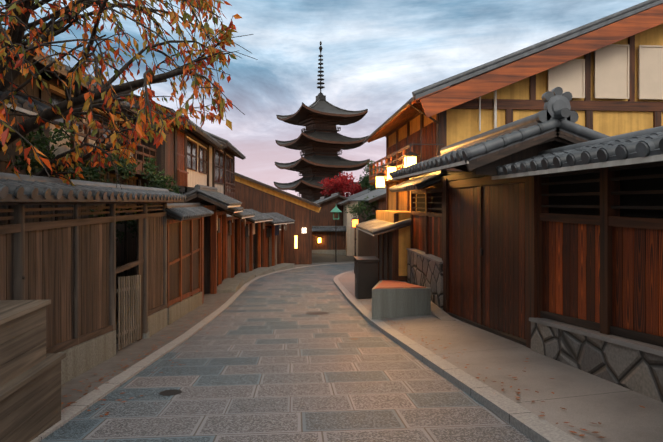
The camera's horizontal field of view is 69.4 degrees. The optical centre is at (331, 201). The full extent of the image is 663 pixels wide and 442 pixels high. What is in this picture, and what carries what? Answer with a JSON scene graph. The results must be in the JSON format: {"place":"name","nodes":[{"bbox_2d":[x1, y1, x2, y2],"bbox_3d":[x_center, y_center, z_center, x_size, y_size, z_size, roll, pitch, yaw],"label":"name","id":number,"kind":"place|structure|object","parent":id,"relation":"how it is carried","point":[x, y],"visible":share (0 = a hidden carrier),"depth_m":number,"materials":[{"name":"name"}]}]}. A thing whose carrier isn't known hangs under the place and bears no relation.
{"place":"outdoors","nodes":[
{"label":"outdoors","id":0,"kind":"place"},
{"bbox_2d":[0,0,257,224],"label":"cherry tree","id":1,"kind":"object","parent":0,"point":[139,133],"depth_m":5.19,"materials":[{"name":"orange plant"}]},
{"bbox_2d":[116,253,354,343],"bbox_3d":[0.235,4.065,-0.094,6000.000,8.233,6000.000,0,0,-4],"label":"ground","id":2,"kind":"structure","parent":0,"point":[318,258],"depth_m":38.36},
{"bbox_2d":[0,28,158,320],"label":"house","id":3,"kind":"structure","parent":2,"relation":"on","point":[56,91],"depth_m":9.02,"materials":[{"name":"beige paint"}]},
{"bbox_2d":[8,122,181,329],"bbox_3d":[-4.307,0.882,8.579,1.084,4.281,10.010,0,0,-4],"label":"garden shrub","id":4,"kind":"object","parent":2,"relation":"on","point":[90,174],"depth_m":9.03,"materials":[{"name":"green plant"}]},
{"bbox_2d":[66,65,224,218],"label":"house","id":5,"kind":"structure","parent":2,"relation":"on","point":[182,159],"depth_m":15.54,"materials":[{"name":"white paint"}]},
{"bbox_2d":[188,86,208,127],"bbox_3d":[-7.990,-5.318,29.374,1.616,3.800,0.500,0,0,-4],"label":"tv antenna","id":6,"kind":"object","parent":5,"relation":"on","point":[201,102],"visible":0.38,"depth_m":29.36,"materials":[{"name":"grey metal"}]},
{"bbox_2d":[149,184,241,324],"bbox_3d":[-4.121,1.539,14.524,1.998,4.155,7.215,0,0,-4],"label":"frontage","id":7,"kind":"object","parent":2,"relation":"on","point":[185,259],"visible":0.96,"depth_m":13.58,"materials":[{"name":"wood"}]},
{"bbox_2d":[205,131,245,216],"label":"house","id":8,"kind":"structure","parent":2,"relation":"on","point":[221,171],"depth_m":22.62,"materials":[{"name":"white paint"}]},
{"bbox_2d":[235,172,320,263],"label":"house","id":9,"kind":"structure","parent":2,"relation":"on","point":[256,195],"depth_m":32.72,"materials":[{"name":"brown wood"}]},
{"bbox_2d":[274,41,369,201],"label":"pagoda","id":10,"kind":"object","parent":2,"relation":"on","point":[320,143],"visible":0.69,"depth_m":97.05,"materials":[{"name":"brown wood"}]},
{"bbox_2d":[312,226,345,254],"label":"wall","id":11,"kind":"structure","parent":2,"relation":"on","point":[328,239],"depth_m":45.04,"materials":[{"name":"wood"}]},
{"bbox_2d":[312,192,347,249],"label":"house","id":12,"kind":"structure","parent":2,"relation":"on","point":[323,216],"depth_m":47.49,"materials":[{"name":"brown wood"}]},
{"bbox_2d":[318,171,366,196],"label":"maple tree","id":13,"kind":"object","parent":2,"relation":"on","point":[343,181],"depth_m":62.96,"materials":[{"name":"red plant"}]},
{"bbox_2d":[337,185,385,255],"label":"house","id":14,"kind":"structure","parent":2,"relation":"on","point":[350,235],"depth_m":44.16,"materials":[{"name":"beige paint"}]},
{"bbox_2d":[349,186,385,255],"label":"house","id":15,"kind":"structure","parent":2,"relation":"on","point":[366,244],"depth_m":34.44,"materials":[{"name":"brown wood"}]},
{"bbox_2d":[356,160,384,189],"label":"tree","id":16,"kind":"object","parent":2,"relation":"on","point":[364,182],"depth_m":59.58,"materials":[{"name":"green plant"}]},
{"bbox_2d":[367,168,379,190],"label":"green tree","id":17,"kind":"object","parent":2,"relation":"on","point":[372,186],"visible":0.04,"depth_m":44.63,"materials":[{"name":"green plant"}]},
{"bbox_2d":[355,0,662,281],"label":"gabled house","id":18,"kind":"structure","parent":2,"relation":"on","point":[607,72],"depth_m":13.88,"materials":[{"name":"paint"}]},
{"bbox_2d":[375,167,384,188],"bbox_3d":[2.203,-0.906,18.004,1.170,0.815,0.440,0,0,-4],"label":"lantern","id":19,"kind":"object","parent":18,"relation":"hanging from","point":[380,181],"visible":0.85,"depth_m":17.84,"materials":[{"name":"white paper"}]},
{"bbox_2d":[385,156,418,180],"bbox_3d":[2.368,-1.106,15.810,1.170,0.815,0.440,0,0,-4],"label":"lantern","id":20,"kind":"object","parent":18,"relation":"attached to","point":[391,167],"visible":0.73,"depth_m":15.65,"materials":[{"name":"white paper"}]},
{"bbox_2d":[401,144,443,167],"bbox_3d":[2.554,-1.206,13.317,1.170,0.815,0.440,0,0,-4],"label":"lantern","id":21,"kind":"object","parent":18,"relation":"attached to","point":[410,158],"visible":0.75,"depth_m":13.15,"materials":[{"name":"white paper"}]},
{"bbox_2d":[389,87,662,401],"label":"wall","id":22,"kind":"structure","parent":2,"relation":"on","point":[540,232],"depth_m":6.58,"materials":[{"name":"wood"}]},
{"bbox_2d":[40,263,533,441],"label":"street paving","id":23,"kind":"structure","parent":0,"point":[268,359],"depth_m":5.81,"materials":[{"name":"grey stone"}]},
{"bbox_2d":[159,312,358,395],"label":"manhole covers","id":24,"kind":"object","parent":23,"relation":"on","point":[170,392],"visible":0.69,"depth_m":5.74,"materials":[{"name":"black metal"}]},
{"bbox_2d":[30,262,579,441],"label":"street kerb","id":25,"kind":"structure","parent":23,"relation":"on","point":[530,425],"depth_m":5.81,"materials":[{"name":"grey stone"}]},
{"bbox_2d":[0,0,646,196],"label":"sky","id":26,"kind":"structure","parent":0,"point":[376,53],"materials":[{"name":"blue"}]},
{"bbox_2d":[61,261,662,441],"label":"sidewalk","id":27,"kind":"structure","parent":0,"point":[586,400],"depth_m":5.89,"materials":[{"name":"concrete"},{"name":"stone"}]},
{"bbox_2d":[0,299,65,441],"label":"planter box","id":28,"kind":"object","parent":27,"relation":"on","point":[30,388],"visible":0.96,"depth_m":4.15,"materials":[{"name":"brown wood"}]},
{"bbox_2d":[0,172,186,384],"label":"fence","id":29,"kind":"object","parent":27,"relation":"on","point":[69,269],"visible":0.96,"depth_m":6.69,"materials":[{"name":"brown wood"}]},
{"bbox_2d":[199,200,243,293],"bbox_3d":[-4.467,1.835,19.209,1.577,4.146,3.020,0,0,-4],"label":"shopfront","id":30,"kind":"object","parent":27,"relation":"on","point":[229,285],"visible":0.48,"depth_m":18.58,"materials":[{"name":"orange wood"}]},
{"bbox_2d":[217,209,255,285],"bbox_3d":[-4.460,2.088,22.104,1.384,4.050,3.220,0,0,0],"label":"shopfront","id":31,"kind":"object","parent":27,"relation":"on","point":[239,216],"visible":0.4,"depth_m":22.17,"materials":[{"name":"orange wood"}]},
{"bbox_2d":[235,209,273,276],"bbox_3d":[-4.195,2.347,25.553,1.384,3.907,3.120,0,0,10],"label":"shopfront","id":32,"kind":"object","parent":27,"relation":"on","point":[247,231],"visible":0.6,"depth_m":25.50,"materials":[{"name":"orange wood"}]},
{"bbox_2d":[254,212,294,270],"bbox_3d":[-3.407,2.570,28.802,1.384,3.812,3.020,0,0,19],"label":"shopfront","id":33,"kind":"object","parent":27,"relation":"on","point":[269,232],"visible":0.75,"depth_m":28.75,"materials":[{"name":"orange wood"}]},
{"bbox_2d":[330,206,340,261],"bbox_3d":[0.337,2.372,36.015,0.840,4.500,0.840,0,0,-4],"label":"street lamp","id":34,"kind":"object","parent":27,"relation":"on","point":[335,210],"visible":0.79,"depth_m":35.99,"materials":[{"name":"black metal"}]},
{"bbox_2d":[61,281,644,437],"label":"fallen leaves","id":35,"kind":"object","parent":27,"relation":"on","point":[355,300],"visible":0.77,"depth_m":6.08,"materials":[{"name":"orange plant"}]},
{"bbox_2d":[352,217,358,273],"bbox_3d":[1.271,2.350,25.555,0.440,3.125,0.440,0,0,-4],"label":"street lamp","id":36,"kind":"object","parent":27,"relation":"on","point":[355,220],"visible":0.75,"depth_m":25.50,"materials":[{"name":"black metal"}]},
{"bbox_2d":[345,195,377,221],"bbox_3d":[2.900,1.879,31.384,4.341,4.755,2.971,0,0,-4],"label":"shrub","id":37,"kind":"object","parent":27,"relation":"on","point":[355,210],"depth_m":30.73,"materials":[{"name":"green plant"}]},
{"bbox_2d":[353,256,379,298],"bbox_3d":[1.140,2.538,15.668,0.740,1.400,0.900,0,0,-4],"label":"utility cabinet","id":38,"kind":"object","parent":27,"relation":"on","point":[366,274],"visible":0.79,"depth_m":15.26,"materials":[{"name":"black metal"}]},
{"bbox_2d":[372,280,455,320],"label":"ramp block","id":39,"kind":"structure","parent":27,"relation":"on","point":[393,299],"depth_m":11.25,"materials":[{"name":"concrete"}]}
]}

